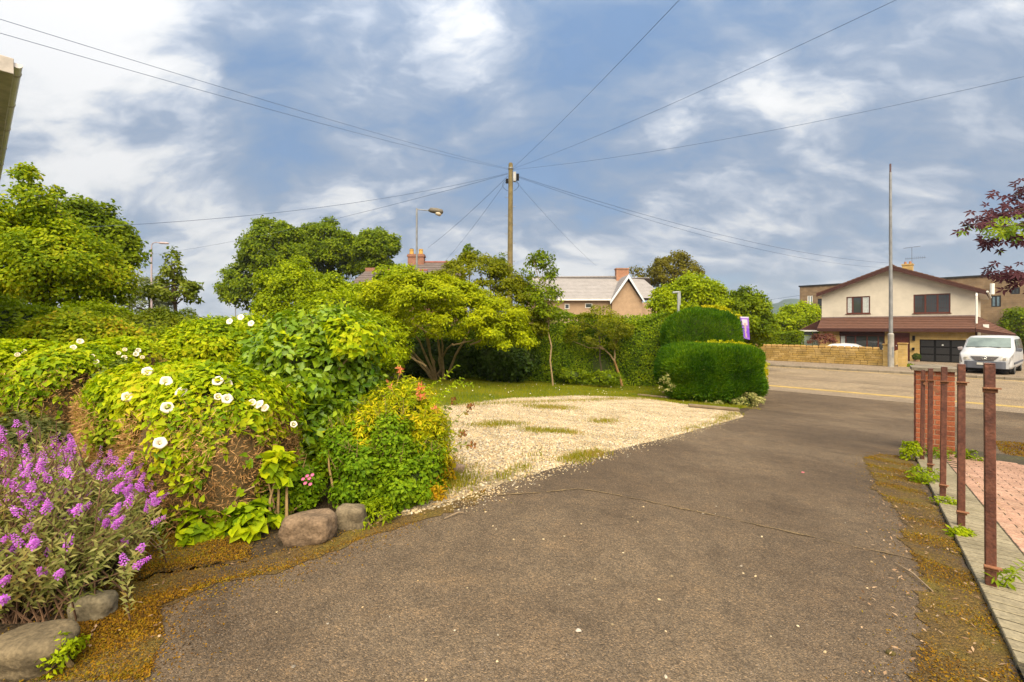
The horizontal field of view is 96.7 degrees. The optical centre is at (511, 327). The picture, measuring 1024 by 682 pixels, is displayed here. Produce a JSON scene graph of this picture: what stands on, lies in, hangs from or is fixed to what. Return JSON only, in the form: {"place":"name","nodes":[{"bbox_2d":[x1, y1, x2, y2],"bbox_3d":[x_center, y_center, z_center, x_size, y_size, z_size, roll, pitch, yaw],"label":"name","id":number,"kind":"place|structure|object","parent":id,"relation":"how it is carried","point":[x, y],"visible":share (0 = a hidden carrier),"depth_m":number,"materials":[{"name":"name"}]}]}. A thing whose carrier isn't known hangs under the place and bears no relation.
{"place":"outdoors","nodes":[
{"label":"outdoors","id":0,"kind":"place"},
{"bbox_2d":[0,55,22,179],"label":"house eaves","id":1,"kind":"object","parent":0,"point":[10,73],"visible":1,"depth_m":5.49,"materials":[{"name":"beige paint"}]},
{"bbox_2d":[0,373,1023,681],"bbox_3d":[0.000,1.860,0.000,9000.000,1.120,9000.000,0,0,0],"label":"ground","id":2,"kind":"structure","parent":0,"point":[264,541],"depth_m":2.71,"materials":[{"name":"soil"}]},
{"bbox_2d":[0,291,59,339],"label":"bush","id":3,"kind":"object","parent":2,"relation":"on","point":[14,312],"visible":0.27,"depth_m":7.51,"materials":[{"name":"green plant"}]},
{"bbox_2d":[2,161,77,294],"bbox_3d":[-12.537,-1.513,12.130,1.809,5.737,1.190,0,0,23],"label":"tree","id":4,"kind":"object","parent":2,"relation":"on","point":[28,173],"visible":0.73,"depth_m":12.00,"materials":[{"name":"green plant"}]},
{"bbox_2d":[0,396,121,487],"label":"bush","id":5,"kind":"object","parent":2,"relation":"on","point":[33,419],"visible":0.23,"depth_m":3.55,"materials":[{"name":"green plant"}]},
{"bbox_2d":[0,181,146,307],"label":"tree","id":6,"kind":"object","parent":2,"relation":"on","point":[43,261],"visible":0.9,"depth_m":11.62,"materials":[{"name":"green plant"}]},
{"bbox_2d":[0,335,165,430],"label":"bindweed","id":7,"kind":"object","parent":2,"relation":"on","point":[44,353],"visible":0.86,"depth_m":4.09,"materials":[{"name":"green plant"}]},
{"bbox_2d":[0,351,167,430],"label":"clipped hedge","id":8,"kind":"object","parent":2,"relation":"on","point":[65,393],"visible":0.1,"depth_m":4.07,"materials":[{"name":"green plant"}]},
{"bbox_2d":[0,419,169,623],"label":"purple flowering shrub","id":9,"kind":"object","parent":2,"relation":"on","point":[66,531],"visible":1,"depth_m":2.03,"materials":[{"name":"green plant"}]},
{"bbox_2d":[3,309,173,343],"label":"bush","id":10,"kind":"object","parent":2,"relation":"on","point":[63,327],"visible":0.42,"depth_m":6.25,"materials":[{"name":"green plant"}]},
{"bbox_2d":[58,192,152,302],"bbox_3d":[-17.543,-2.050,18.846,3.768,6.853,3.844,0,0,39],"label":"tree","id":11,"kind":"object","parent":2,"relation":"on","point":[90,213],"visible":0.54,"depth_m":18.57,"materials":[{"name":"green plant"}]},
{"bbox_2d":[77,356,144,392],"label":"bush","id":12,"kind":"object","parent":2,"relation":"on","point":[118,361],"visible":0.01,"depth_m":4.38,"materials":[{"name":"green plant"}]},
{"bbox_2d":[78,390,154,499],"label":"bush","id":13,"kind":"object","parent":2,"relation":"on","point":[95,439],"visible":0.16,"depth_m":2.98,"materials":[{"name":"green plant"}]},
{"bbox_2d":[115,275,177,313],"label":"tree","id":14,"kind":"object","parent":2,"relation":"on","point":[158,303],"visible":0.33,"depth_m":53.89,"materials":[{"name":"green plant"}]},
{"bbox_2d":[47,297,259,321],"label":"bush","id":15,"kind":"object","parent":2,"relation":"on","point":[104,308],"visible":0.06,"depth_m":10.77,"materials":[{"name":"green plant"}]},
{"bbox_2d":[111,306,210,331],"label":"bush","id":16,"kind":"object","parent":2,"relation":"on","point":[160,316],"visible":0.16,"depth_m":9.16,"materials":[{"name":"green plant"}]},
{"bbox_2d":[85,529,253,591],"bbox_3d":[-2.135,1.290,2.868,0.783,0.001,1.380,0,0,-37],"label":"moss base","id":17,"kind":"object","parent":2,"relation":"on","point":[250,544],"visible":0.21,"depth_m":2.56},
{"bbox_2d":[8,529,319,629],"bbox_3d":[-2.090,1.285,2.846,1.341,0.048,1.690,0,0,-35],"label":"moss","id":18,"kind":"object","parent":17,"relation":"on","point":[236,549],"visible":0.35,"depth_m":2.57,"materials":[{"name":"plant"}]},
{"bbox_2d":[171,496,284,546],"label":"bush","id":19,"kind":"object","parent":17,"relation":"on","point":[250,526],"visible":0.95,"depth_m":2.79,"materials":[{"name":"green plant"}]},
{"bbox_2d":[140,246,204,311],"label":"tree","id":20,"kind":"object","parent":2,"relation":"on","point":[166,294],"visible":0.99,"depth_m":13.83,"materials":[{"name":"green plant"}]},
{"bbox_2d":[67,374,304,538],"bbox_3d":[-2.592,0.903,3.516,2.318,1.142,1.240,0,0,27],"label":"clipped hedge","id":21,"kind":"object","parent":2,"relation":"on","point":[218,491],"visible":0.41,"depth_m":2.88,"materials":[{"name":"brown plant"}]},
{"bbox_2d":[121,312,271,362],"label":"bush","id":22,"kind":"object","parent":2,"relation":"on","point":[194,340],"visible":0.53,"depth_m":5.77,"materials":[{"name":"green plant"}]},
{"bbox_2d":[70,357,323,537],"bbox_3d":[-2.564,0.767,3.521,2.344,1.100,1.283,0,0,20],"label":"bindweed","id":23,"kind":"object","parent":2,"relation":"on","point":[162,383],"visible":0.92,"depth_m":2.96,"materials":[{"name":"green plant"}]},
{"bbox_2d":[140,454,328,533],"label":"bush","id":24,"kind":"object","parent":2,"relation":"on","point":[299,495],"visible":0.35,"depth_m":3.16,"materials":[{"name":"green plant"}]},
{"bbox_2d":[212,215,316,311],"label":"tree","id":25,"kind":"object","parent":2,"relation":"on","point":[254,253],"visible":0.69,"depth_m":43.90,"materials":[{"name":"green plant"}]},
{"bbox_2d":[257,445,299,529],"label":"bush","id":26,"kind":"object","parent":2,"relation":"on","point":[278,465],"visible":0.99,"depth_m":2.94,"materials":[{"name":"green plant"}]},
{"bbox_2d":[248,252,355,325],"bbox_3d":[-9.726,-0.889,21.945,5.510,5.509,4.030,0,0,0],"label":"tree","id":27,"kind":"object","parent":2,"relation":"on","point":[282,282],"visible":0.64,"depth_m":20.97,"materials":[{"name":"green plant"}]},
{"bbox_2d":[278,508,336,546],"bbox_3d":[-1.235,1.222,2.779,0.306,0.201,0.222,0,0,0],"label":"edging rock","id":28,"kind":"object","parent":2,"relation":"on","point":[311,527],"visible":0.98,"depth_m":2.69,"materials":[{"name":"brown stone"}]},
{"bbox_2d":[235,301,395,480],"bbox_3d":[-1.924,0.594,4.241,1.768,1.689,1.371,0,0,0],"label":"bush","id":29,"kind":"object","parent":2,"relation":"on","point":[329,360],"visible":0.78,"depth_m":3.88,"materials":[{"name":"green plant"}]},
{"bbox_2d":[290,215,359,279],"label":"tree","id":30,"kind":"object","parent":2,"relation":"on","point":[332,250],"visible":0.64,"depth_m":48.28,"materials":[{"name":"green plant"}]},
{"bbox_2d":[276,286,414,379],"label":"bush","id":31,"kind":"object","parent":2,"relation":"on","point":[400,352],"visible":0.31,"depth_m":12.45,"materials":[{"name":"green plant"}]},
{"bbox_2d":[335,503,368,530],"bbox_3d":[-1.042,1.244,2.979,0.203,0.170,0.138,0,0,0],"label":"edging rock","id":32,"kind":"object","parent":2,"relation":"on","point":[350,516],"visible":0.86,"depth_m":2.92,"materials":[{"name":"grey stone"}]},
{"bbox_2d":[348,226,402,274],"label":"tree","id":33,"kind":"object","parent":2,"relation":"on","point":[375,248],"visible":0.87,"depth_m":46.41,"materials":[{"name":"green plant"}]},
{"bbox_2d":[342,263,430,324],"bbox_3d":[-5.550,-0.513,19.865,3.536,5.033,5.280,0,0,25],"label":"tree","id":34,"kind":"object","parent":2,"relation":"on","point":[394,269],"visible":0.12,"depth_m":20.25,"materials":[{"name":"green plant"}]},
{"bbox_2d":[350,248,466,325],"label":"old house","id":35,"kind":"structure","parent":2,"relation":"on","point":[427,266],"depth_m":39.35,"materials":[{"name":"stone"}]},
{"bbox_2d":[416,208,442,269],"bbox_3d":[-5.460,-2.740,30.000,1.873,10.297,0.368,0,0,0],"label":"street lamp","id":36,"kind":"object","parent":2,"relation":"on","point":[437,211],"visible":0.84,"depth_m":29.94,"materials":[{"name":"metal"}]},
{"bbox_2d":[503,162,518,306],"bbox_3d":[-0.056,-2.626,21.000,0.762,9.915,0.298,0,0,0],"label":"telegraph pole","id":37,"kind":"object","parent":2,"relation":"on","point":[512,177],"visible":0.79,"depth_m":20.91,"materials":[{"name":"brown wood"}]},
{"bbox_2d":[0,19,503,167],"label":"overhead wire","id":38,"kind":"object","parent":37,"relation":"attached to","point":[206,82],"visible":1,"depth_m":8.57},
{"bbox_2d":[1,33,503,168],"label":"overhead wire","id":39,"kind":"object","parent":37,"relation":"attached to","point":[202,90],"visible":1,"depth_m":8.51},
{"bbox_2d":[525,268,656,323],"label":"bungalow","id":40,"kind":"object","parent":2,"relation":"on","point":[621,292],"visible":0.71,"depth_m":42.52,"materials":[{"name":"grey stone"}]},
{"bbox_2d":[641,250,704,288],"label":"tree","id":41,"kind":"object","parent":2,"relation":"on","point":[660,269],"visible":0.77,"depth_m":46.74,"materials":[{"name":"green plant"}]},
{"bbox_2d":[644,270,734,324],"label":"tree","id":42,"kind":"object","parent":2,"relation":"on","point":[697,291],"visible":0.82,"depth_m":23.75,"materials":[{"name":"green plant"}]},
{"bbox_2d":[723,284,780,347],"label":"tree","id":43,"kind":"object","parent":2,"relation":"on","point":[762,324],"visible":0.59,"depth_m":24.09,"materials":[{"name":"green plant"}]},
{"bbox_2d":[773,300,821,345],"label":"tree","id":44,"kind":"object","parent":2,"relation":"on","point":[799,316],"visible":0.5,"depth_m":43.59,"materials":[{"name":"green plant"}]},
{"bbox_2d":[755,344,882,365],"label":"garden wall","id":45,"kind":"structure","parent":2,"relation":"on","point":[862,355],"depth_m":29.36,"materials":[{"name":"stone"}]},
{"bbox_2d":[768,364,1023,380],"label":"kerb","id":46,"kind":"structure","parent":2,"relation":"on","point":[904,372],"depth_m":24.61,"materials":[{"name":"concrete"}]},
{"bbox_2d":[768,387,1023,412],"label":"footway","id":47,"kind":"structure","parent":2,"relation":"on","point":[1014,410],"depth_m":15.65,"materials":[{"name":"grey concrete"}]},
{"bbox_2d":[771,353,1023,372],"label":"forecourt","id":48,"kind":"structure","parent":2,"relation":"on","point":[940,363],"depth_m":29.02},
{"bbox_2d":[753,330,805,344],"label":"hedge","id":49,"kind":"object","parent":48,"relation":"on","point":[790,337],"visible":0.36,"depth_m":33.45,"materials":[{"name":"green plant"}]},
{"bbox_2d":[807,333,837,345],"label":"acer tree","id":50,"kind":"object","parent":48,"relation":"on","point":[830,339],"visible":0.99,"depth_m":32.27,"materials":[{"name":"red plant"}]},
{"bbox_2d":[897,343,908,366],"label":"gate pier","id":51,"kind":"structure","parent":48,"relation":"on","point":[902,354],"depth_m":26.67,"materials":[{"name":"yellow stone"}]},
{"bbox_2d":[957,335,1023,373],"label":"van","id":52,"kind":"object","parent":48,"relation":"on","point":[1003,353],"visible":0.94,"depth_m":22.81,"materials":[{"name":"white metal"}]},
{"bbox_2d":[910,364,956,452],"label":"gate pillar","id":53,"kind":"structure","parent":2,"relation":"on","point":[917,369],"depth_m":6.96,"materials":[{"name":"red brick"}]},
{"bbox_2d":[996,306,1023,349],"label":"tree","id":54,"kind":"object","parent":2,"relation":"on","point":[1015,315],"visible":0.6,"depth_m":39.98,"materials":[{"name":"green plant"}]},
{"bbox_2d":[0,0,1023,318],"label":"sky","id":55,"kind":"structure","parent":0,"point":[486,81],"materials":[{"name":"blue"}]},
{"bbox_2d":[32,390,1023,681],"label":"driveway","id":56,"kind":"structure","parent":0,"point":[752,464],"depth_m":2.39,"materials":[{"name":"grey asphalt"}]},
{"bbox_2d":[2,485,511,681],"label":"moss","id":57,"kind":"object","parent":56,"relation":"on","point":[106,631],"visible":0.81,"depth_m":1.96,"materials":[{"name":"brown plant"}]},
{"bbox_2d":[27,491,486,681],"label":"moss base","id":58,"kind":"object","parent":56,"relation":"on","point":[429,513],"visible":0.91,"depth_m":2.37,"materials":[{"name":"brown plant"}]},
{"bbox_2d":[0,619,80,680],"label":"edging rock","id":59,"kind":"object","parent":58,"relation":"on","point":[24,648],"visible":0.77,"depth_m":1.68,"materials":[{"name":"grey stone"}]},
{"bbox_2d":[33,631,90,679],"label":"bush","id":60,"kind":"object","parent":58,"relation":"on","point":[70,646],"visible":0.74,"depth_m":1.70,"materials":[{"name":"green plant"}]},
{"bbox_2d":[67,590,118,621],"bbox_3d":[-1.870,1.249,2.038,0.170,0.129,0.114,0,0,0],"label":"edging rock","id":61,"kind":"object","parent":58,"relation":"on","point":[101,604],"visible":0.84,"depth_m":2.00,"materials":[{"name":"grey stone"}]},
{"bbox_2d":[360,495,401,530],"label":"bush","id":62,"kind":"object","parent":58,"relation":"on","point":[373,504],"visible":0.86,"depth_m":3.03,"materials":[{"name":"green plant"}]},
{"bbox_2d":[66,517,929,681],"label":"asphalt aggregate","id":63,"kind":"object","parent":56,"relation":"on","point":[548,626],"visible":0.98,"depth_m":1.96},
{"bbox_2d":[256,418,872,680],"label":"loose chippings","id":64,"kind":"object","parent":56,"relation":"on","point":[498,492],"visible":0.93,"depth_m":3.79,"materials":[{"name":"gravel"}]},
{"bbox_2d":[481,488,919,560],"bbox_3d":[1.214,1.385,3.457,2.881,0.108,0.554,0,0,16],"label":"asphalt seam","id":65,"kind":"object","parent":56,"relation":"on","point":[697,511],"visible":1,"depth_m":3.50,"materials":[{"name":"asphalt"}]},
{"bbox_2d":[899,440,926,460],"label":"weed","id":66,"kind":"object","parent":56,"relation":"on","point":[908,450],"visible":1,"depth_m":6.25,"materials":[{"name":"green plant"}]},
{"bbox_2d":[820,452,1022,681],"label":"moss","id":67,"kind":"object","parent":56,"relation":"on","point":[936,581],"visible":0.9,"depth_m":2.52,"materials":[{"name":"plant"}]},
{"bbox_2d":[863,454,1017,681],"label":"moss base","id":68,"kind":"object","parent":56,"relation":"on","point":[953,630],"visible":0.87,"depth_m":2.29,"materials":[{"name":"brown plant"}]},
{"bbox_2d":[61,453,1005,681],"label":"leaf litter","id":69,"kind":"object","parent":68,"relation":"on","point":[937,615],"visible":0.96,"depth_m":2.33,"materials":[{"name":"plant"}]},
{"bbox_2d":[904,464,939,483],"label":"weed","id":70,"kind":"object","parent":68,"relation":"on","point":[925,476],"visible":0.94,"depth_m":4.93,"materials":[{"name":"green plant"}]},
{"bbox_2d":[942,523,979,537],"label":"weed","id":71,"kind":"object","parent":68,"relation":"on","point":[963,531],"visible":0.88,"depth_m":3.27,"materials":[{"name":"green plant"}]},
{"bbox_2d":[996,440,1023,456],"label":"moss","id":72,"kind":"object","parent":56,"relation":"on","point":[1008,444],"visible":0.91,"depth_m":8.05,"materials":[{"name":"plant"}]},
{"bbox_2d":[379,377,757,408],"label":"grass","id":73,"kind":"structure","parent":0,"point":[513,385],"depth_m":14.32,"materials":[{"name":"green plant"}]},
{"bbox_2d":[355,269,540,380],"bbox_3d":[-2.157,0.089,14.644,6.238,3.845,4.806,0,0,0],"label":"spreading shrub","id":74,"kind":"object","parent":73,"relation":"on","point":[415,290],"visible":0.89,"depth_m":13.64,"materials":[{"name":"green plant"}]},
{"bbox_2d":[392,338,542,382],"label":"bush","id":75,"kind":"object","parent":73,"relation":"on","point":[491,363],"visible":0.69,"depth_m":16.73,"materials":[{"name":"green plant"}]},
{"bbox_2d":[425,249,555,379],"bbox_3d":[-1.067,-0.478,17.837,5.464,5.300,3.910,0,0,0],"label":"tree","id":76,"kind":"object","parent":73,"relation":"on","point":[499,270],"visible":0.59,"depth_m":16.99,"materials":[{"name":"green plant"}]},
{"bbox_2d":[395,306,670,386],"bbox_3d":[0.617,0.754,19.197,12.086,3.464,1.697,0,0,3],"label":"hedge","id":77,"kind":"object","parent":73,"relation":"on","point":[636,355],"visible":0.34,"depth_m":18.58,"materials":[{"name":"green plant"}]},
{"bbox_2d":[513,248,564,385],"bbox_3d":[1.041,-0.365,17.003,1.736,5.250,1.944,0,0,-35],"label":"tree","id":78,"kind":"object","parent":73,"relation":"on","point":[540,299],"visible":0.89,"depth_m":16.71,"materials":[{"name":"green plant"}]},
{"bbox_2d":[555,365,620,386],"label":"bush","id":79,"kind":"object","parent":73,"relation":"on","point":[598,377],"visible":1,"depth_m":17.62,"materials":[{"name":"green plant"}]},
{"bbox_2d":[564,305,632,385],"bbox_3d":[3.484,0.753,18.262,2.718,3.368,2.950,0,0,0],"label":"tree","id":80,"kind":"object","parent":73,"relation":"on","point":[604,322],"visible":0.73,"depth_m":17.74,"materials":[{"name":"green plant"}]},
{"bbox_2d":[562,314,634,386],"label":"leaning tree","id":81,"kind":"object","parent":73,"relation":"on","point":[614,347],"visible":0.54,"depth_m":17.98,"materials":[{"name":"green plant"}]},
{"bbox_2d":[659,306,744,346],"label":"clipped conifer","id":82,"kind":"object","parent":73,"relation":"on","point":[698,324],"visible":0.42,"depth_m":16.53,"materials":[{"name":"green plant"}]},
{"bbox_2d":[653,340,769,402],"bbox_3d":[6.196,1.384,14.332,3.294,2.017,2.344,0,0,0],"label":"clipped conifer","id":83,"kind":"object","parent":73,"relation":"on","point":[735,370],"visible":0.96,"depth_m":13.41,"materials":[{"name":"green plant"}]},
{"bbox_2d":[689,391,765,406],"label":"bush","id":84,"kind":"object","parent":73,"relation":"on","point":[751,399],"visible":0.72,"depth_m":13.35,"materials":[{"name":"green plant"}]},
{"bbox_2d":[401,395,742,514],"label":"gravel","id":85,"kind":"structure","parent":0,"point":[678,415],"depth_m":7.46,"materials":[{"name":"beige gravel"}]},
{"bbox_2d":[316,391,450,512],"bbox_3d":[-0.984,0.921,3.429,0.988,0.858,0.779,0,0,0],"label":"bush","id":86,"kind":"object","parent":85,"relation":"on","point":[389,465],"visible":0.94,"depth_m":3.32,"materials":[{"name":"green plant"}]},
{"bbox_2d":[319,327,473,476],"bbox_3d":[-0.997,0.674,3.860,1.197,1.366,0.903,0,0,-16],"label":"bush","id":87,"kind":"object","parent":85,"relation":"on","point":[425,418],"visible":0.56,"depth_m":3.69,"materials":[{"name":"yellow plant"}]},
{"bbox_2d":[434,397,475,455],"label":"rose stems","id":88,"kind":"object","parent":87,"relation":"on","point":[463,431],"visible":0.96,"depth_m":3.71,"materials":[{"name":"green plant"}]},
{"bbox_2d":[421,455,457,502],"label":"bush","id":89,"kind":"object","parent":85,"relation":"on","point":[437,488],"visible":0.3,"depth_m":3.60,"materials":[{"name":"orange plant"}]},
{"bbox_2d":[432,396,761,500],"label":"weeds","id":90,"kind":"object","parent":85,"relation":"on","point":[590,452],"visible":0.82,"depth_m":6.63,"materials":[{"name":"green plant"}]},
{"bbox_2d":[766,366,1023,408],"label":"road","id":91,"kind":"structure","parent":0,"point":[1013,389],"depth_m":19.25,"materials":[{"name":"grey asphalt"}]},
{"bbox_2d":[766,374,913,387],"bbox_3d":[14.403,2.409,21.109,1.439,0.001,7.500,0,0,-43],"label":"road patch","id":92,"kind":"object","parent":91,"relation":"on","point":[847,381],"visible":0.66,"depth_m":20.66,"materials":[{"name":"asphalt"}]},
{"bbox_2d":[766,360,1023,377],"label":"pavement","id":93,"kind":"structure","parent":0,"point":[968,372],"depth_m":26.12,"materials":[{"name":"grey concrete"}]},
{"bbox_2d":[888,164,893,366],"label":"bare column","id":94,"kind":"structure","parent":93,"relation":"on","point":[890,348],"depth_m":26.53,"materials":[{"name":"grey metal"}]},
{"bbox_2d":[800,246,1015,362],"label":"house","id":95,"kind":"structure","parent":0,"point":[937,319],"depth_m":31.70,"materials":[{"name":"beige paint"}]},
{"bbox_2d":[846,296,870,313],"bbox_3d":[25.832,-1.645,33.967,0.160,1.327,1.536,0,0,-43],"label":"window","id":96,"kind":"structure","parent":95,"relation":"in","point":[860,304],"depth_m":33.98,"materials":[{"name":"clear glass"}]},
{"bbox_2d":[839,331,884,349],"bbox_3d":[25.557,1.010,33.233,0.280,1.712,2.688,0,0,-43],"label":"window","id":97,"kind":"structure","parent":95,"relation":"in","point":[866,339],"depth_m":33.11,"materials":[{"name":"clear glass"}]},
{"bbox_2d":[894,333,909,360],"bbox_3d":[27.125,1.329,31.651,0.100,1.943,0.838,0,0,-43],"label":"door","id":98,"kind":"structure","parent":95,"relation":"in","point":[898,337],"depth_m":31.64,"materials":[{"name":"wood"}]},
{"bbox_2d":[912,293,951,313],"bbox_3d":[28.575,-1.603,30.994,0.160,1.355,1.963,0,0,-43],"label":"window","id":99,"kind":"structure","parent":95,"relation":"in","point":[922,303],"depth_m":30.99,"materials":[{"name":"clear glass"}]},
{"bbox_2d":[920,339,965,362],"bbox_3d":[28.532,1.557,30.147,0.110,1.487,2.272,0,0,-43],"label":"garage door","id":100,"kind":"structure","parent":95,"relation":"in","point":[930,350],"depth_m":30.21,"materials":[{"name":"black paint"}]},
{"bbox_2d":[799,274,1023,352],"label":"brown brick building","id":101,"kind":"structure","parent":0,"point":[994,306],"depth_m":42.83,"materials":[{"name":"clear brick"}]},
{"bbox_2d":[910,444,1023,676],"bbox_3d":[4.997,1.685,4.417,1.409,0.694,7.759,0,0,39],"label":"block paving","id":102,"kind":"structure","parent":0,"point":[975,508],"depth_m":3.46,"materials":[{"name":"brick"}]},
{"bbox_2d":[920,370,939,459],"bbox_3d":[5.683,1.263,6.194,0.205,1.357,0.074,0,0,36],"label":"fence post","id":103,"kind":"object","parent":102,"relation":"on","point":[924,383],"visible":0.84,"depth_m":6.23,"materials":[{"name":"brown paint"}]},
{"bbox_2d":[927,368,935,473],"bbox_3d":[4.908,1.163,5.332,0.074,1.364,0.074,0,0,37],"label":"fence post","id":104,"kind":"object","parent":102,"relation":"on","point":[930,381],"visible":0.88,"depth_m":5.33,"materials":[{"name":"brown paint"}]},
{"bbox_2d":[939,367,950,496],"bbox_3d":[4.092,1.054,4.307,0.078,1.362,0.074,0,0,38],"label":"fence post","id":105,"kind":"object","parent":102,"relation":"on","point":[944,382],"visible":0.85,"depth_m":4.31,"materials":[{"name":"brown paint"}]},
{"bbox_2d":[956,364,969,526],"bbox_3d":[3.426,0.962,3.461,0.070,1.365,0.074,0,0,37],"label":"fence post","id":106,"kind":"object","parent":102,"relation":"on","point":[961,384],"visible":0.88,"depth_m":3.46,"materials":[{"name":"brown metal"}]},
{"bbox_2d":[951,178,1023,294],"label":"maple tree","id":107,"kind":"object","parent":102,"relation":"on","point":[1008,232],"visible":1,"depth_m":3.70,"materials":[{"name":"purple plant"}]},
{"bbox_2d":[982,363,1002,586],"bbox_3d":[2.603,0.867,2.469,0.074,1.343,0.074,0,0,39],"label":"fence post","id":108,"kind":"object","parent":102,"relation":"on","point":[990,391],"visible":0.85,"depth_m":2.47,"materials":[{"name":"brown metal"}]},
{"bbox_2d":[982,558,1023,590],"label":"broad leaved weed","id":109,"kind":"object","parent":102,"relation":"on","point":[1010,579],"visible":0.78,"depth_m":2.46,"materials":[{"name":"green plant"}]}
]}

